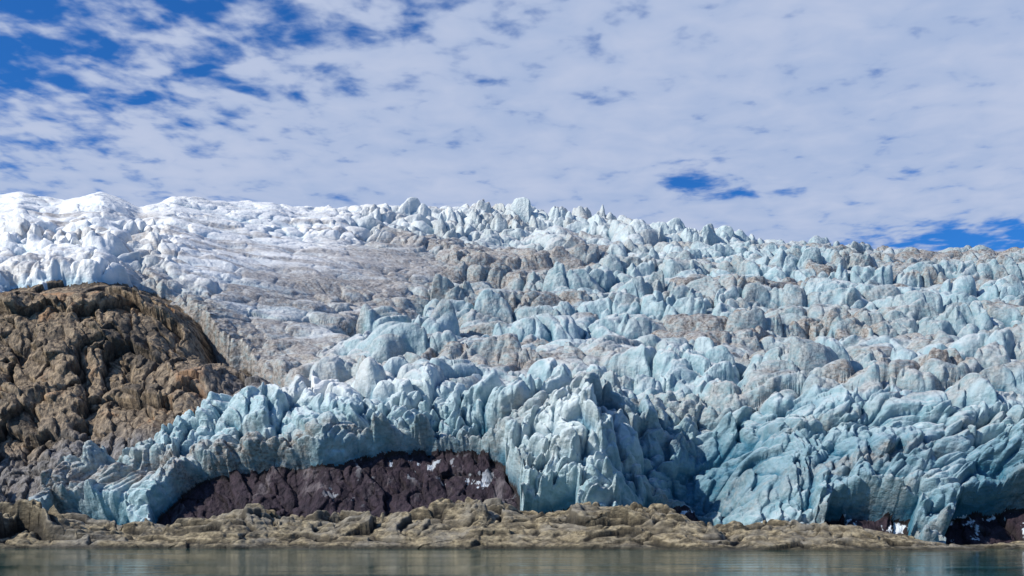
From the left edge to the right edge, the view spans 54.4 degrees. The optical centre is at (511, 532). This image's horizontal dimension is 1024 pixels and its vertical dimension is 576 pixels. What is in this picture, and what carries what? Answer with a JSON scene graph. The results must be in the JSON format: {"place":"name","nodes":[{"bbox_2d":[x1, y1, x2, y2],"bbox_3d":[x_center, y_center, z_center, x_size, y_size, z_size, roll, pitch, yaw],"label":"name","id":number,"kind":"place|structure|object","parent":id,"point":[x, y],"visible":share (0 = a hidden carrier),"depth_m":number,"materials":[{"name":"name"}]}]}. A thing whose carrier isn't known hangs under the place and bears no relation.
{"place":"outdoors","nodes":[
{"label":"outdoors","id":0,"kind":"place"},
{"bbox_2d":[0,192,1023,543],"bbox_3d":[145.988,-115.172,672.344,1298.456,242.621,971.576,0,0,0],"label":"glacier","id":1,"kind":"object","parent":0,"point":[556,358],"visible":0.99,"depth_m":286.21,"materials":[{"name":"ice"}]},
{"bbox_2d":[0,280,1023,544],"bbox_3d":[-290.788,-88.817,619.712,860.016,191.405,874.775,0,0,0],"label":"rock cliff","id":2,"kind":"structure","parent":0,"point":[114,370],"depth_m":274.22,"materials":[{"name":"brown stone"}]},
{"bbox_2d":[0,497,1023,550],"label":"rocky shore","id":3,"kind":"structure","parent":0,"point":[470,523],"depth_m":153.79,"materials":[{"name":"brown stone"}]},
{"bbox_2d":[0,548,1023,575],"bbox_3d":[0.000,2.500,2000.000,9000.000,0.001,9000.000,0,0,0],"label":"lake water","id":4,"kind":"structure","parent":0,"point":[322,562],"depth_m":82.24,"materials":[{"name":"grey liquid"}]},
{"bbox_2d":[0,0,1023,251],"label":"sky","id":5,"kind":"structure","parent":0,"point":[895,124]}
]}

